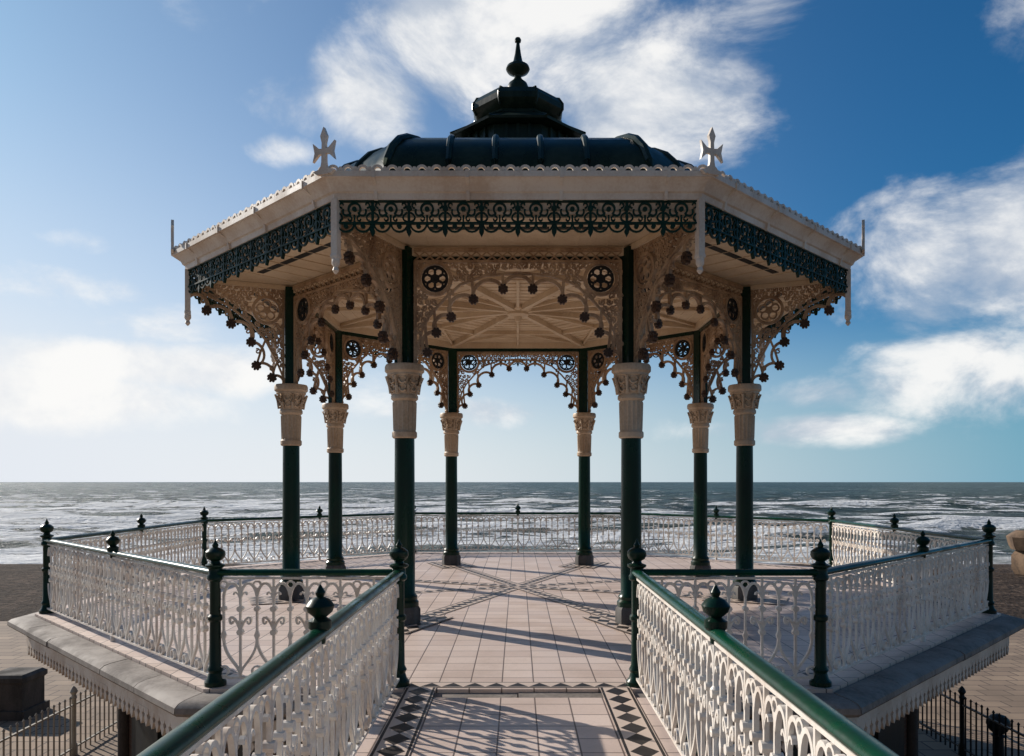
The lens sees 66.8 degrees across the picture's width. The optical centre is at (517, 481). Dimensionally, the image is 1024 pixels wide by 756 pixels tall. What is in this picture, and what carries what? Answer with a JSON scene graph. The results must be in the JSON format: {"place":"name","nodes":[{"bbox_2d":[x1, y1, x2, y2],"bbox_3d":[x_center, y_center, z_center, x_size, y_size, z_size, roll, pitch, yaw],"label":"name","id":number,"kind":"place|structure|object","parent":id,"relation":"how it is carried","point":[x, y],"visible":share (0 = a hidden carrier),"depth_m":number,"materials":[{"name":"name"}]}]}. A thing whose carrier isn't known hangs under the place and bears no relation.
{"place":"outdoors","nodes":[
{"label":"outdoors","id":0,"kind":"place"},
{"bbox_2d":[0,482,1023,563],"bbox_3d":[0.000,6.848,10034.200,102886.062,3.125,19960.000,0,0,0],"label":"sea","id":1,"kind":"structure","parent":0,"point":[27,509],"depth_m":192.40,"materials":[{"name":"liquid"}]},
{"bbox_2d":[0,621,1023,755],"bbox_3d":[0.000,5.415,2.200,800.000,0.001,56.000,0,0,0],"label":"promenade paving","id":2,"kind":"structure","parent":0,"point":[997,687],"depth_m":18.40,"materials":[{"name":"beige concrete"}]},
{"bbox_2d":[0,667,49,720],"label":"stone plinth","id":3,"kind":"structure","parent":2,"relation":"on","point":[22,693],"depth_m":17.77,"materials":[{"name":"stone"}]},
{"bbox_2d":[0,686,117,755],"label":"fence","id":4,"kind":"object","parent":2,"relation":"on","point":[72,750],"visible":0.62,"depth_m":15.26,"materials":[{"name":"metal"}]},
{"bbox_2d":[7,37,1023,755],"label":"bandstand","id":5,"kind":"structure","parent":2,"relation":"on","point":[517,217],"depth_m":10.48,"materials":[{"name":"green paint"}]},
{"bbox_2d":[39,519,209,675],"bbox_3d":[-4.888,1.225,9.383,5.800,1.380,0.199,0,0,45],"label":"iron railing","id":6,"kind":"object","parent":5,"relation":"on","point":[57,577],"visible":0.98,"depth_m":8.99,"materials":[{"name":"white metal"}]},
{"bbox_2d":[52,506,208,604],"bbox_3d":[-6.880,1.225,14.249,0.200,1.380,5.798,0,0,0],"label":"iron railing","id":7,"kind":"object","parent":5,"relation":"on","point":[141,527],"visible":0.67,"depth_m":14.81,"materials":[{"name":"white metal"}]},
{"bbox_2d":[204,539,409,687],"bbox_3d":[-1.985,1.225,7.320,1.930,1.380,0.197,0,0,0],"label":"iron railing","id":8,"kind":"object","parent":5,"relation":"on","point":[215,554],"visible":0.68,"depth_m":7.30,"materials":[{"name":"metal"}]},
{"bbox_2d":[207,505,416,564],"bbox_3d":[-4.842,1.225,19.113,5.800,1.380,0.199,0,0,-45],"label":"iron railing","id":9,"kind":"object","parent":5,"relation":"on","point":[319,515],"visible":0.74,"depth_m":18.82,"materials":[{"name":"white metal"}]},
{"bbox_2d":[338,687,697,755],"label":"walkway bridge","id":10,"kind":"structure","parent":5,"relation":"attached to","point":[421,721],"depth_m":6.06,"materials":[{"name":"beige tile"},{"name":"dark tile"},{"name":"pale stone"}]},
{"bbox_2d":[137,570,403,755],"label":"iron railing","id":11,"kind":"object","parent":10,"relation":"on","point":[372,635],"visible":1,"depth_m":4.34,"materials":[{"name":"white metal"}]},
{"bbox_2d":[632,570,898,755],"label":"iron railing","id":12,"kind":"object","parent":10,"relation":"on","point":[665,632],"visible":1,"depth_m":4.34,"materials":[{"name":"white metal"}]},
{"bbox_2d":[132,716,903,755],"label":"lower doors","id":13,"kind":"structure","parent":5,"relation":"in","point":[143,736],"depth_m":11.16,"materials":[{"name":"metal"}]},
{"bbox_2d":[415,504,620,552],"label":"iron railing","id":14,"kind":"object","parent":5,"relation":"on","point":[517,508],"visible":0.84,"depth_m":21.07,"materials":[{"name":"white metal"}]},
{"bbox_2d":[626,539,818,687],"bbox_3d":[1.935,1.225,7.320,1.830,1.380,0.197,0,0,0],"label":"iron railing","id":15,"kind":"object","parent":5,"relation":"on","point":[636,554],"visible":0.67,"depth_m":7.30,"materials":[{"name":"metal"}]},
{"bbox_2d":[641,506,835,566],"bbox_3d":[4.888,1.225,19.017,5.800,1.380,0.199,0,0,45],"label":"iron railing","id":16,"kind":"object","parent":5,"relation":"on","point":[831,512],"visible":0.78,"depth_m":18.65,"materials":[{"name":"white metal"}]},
{"bbox_2d":[809,530,991,687],"bbox_3d":[4.842,1.225,9.287,5.800,1.380,0.199,0,0,-45],"label":"iron railing","id":17,"kind":"object","parent":5,"relation":"on","point":[820,554],"visible":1,"depth_m":8.60,"materials":[{"name":"white metal"}]},
{"bbox_2d":[830,514,996,613],"bbox_3d":[6.880,1.225,14.151,0.200,1.380,5.798,0,0,0],"label":"iron railing","id":18,"kind":"object","parent":5,"relation":"on","point":[988,528],"visible":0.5,"depth_m":14.18,"materials":[{"name":"white metal"}]},
{"bbox_2d":[918,686,1023,755],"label":"fence","id":19,"kind":"object","parent":2,"relation":"on","point":[962,749],"visible":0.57,"depth_m":15.33,"materials":[{"name":"metal"}]},
{"bbox_2d":[986,714,1010,755],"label":"post","id":20,"kind":"object","parent":2,"relation":"on","point":[996,733],"visible":0.66,"depth_m":14.71,"materials":[{"name":"metal"}]},
{"bbox_2d":[0,564,1023,620],"bbox_3d":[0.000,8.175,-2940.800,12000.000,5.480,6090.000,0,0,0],"label":"ground","id":21,"kind":"structure","parent":0,"point":[21,589],"depth_m":41.16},
{"bbox_2d":[0,0,1023,481],"label":"sky","id":22,"kind":"structure","parent":0,"point":[121,120],"materials":[{"name":"blue"}]},
{"bbox_2d":[1006,530,1023,574],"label":"stone groyne","id":23,"kind":"object","parent":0,"point":[1015,539],"visible":1,"depth_m":49.33,"materials":[{"name":"beige stone"}]}
]}

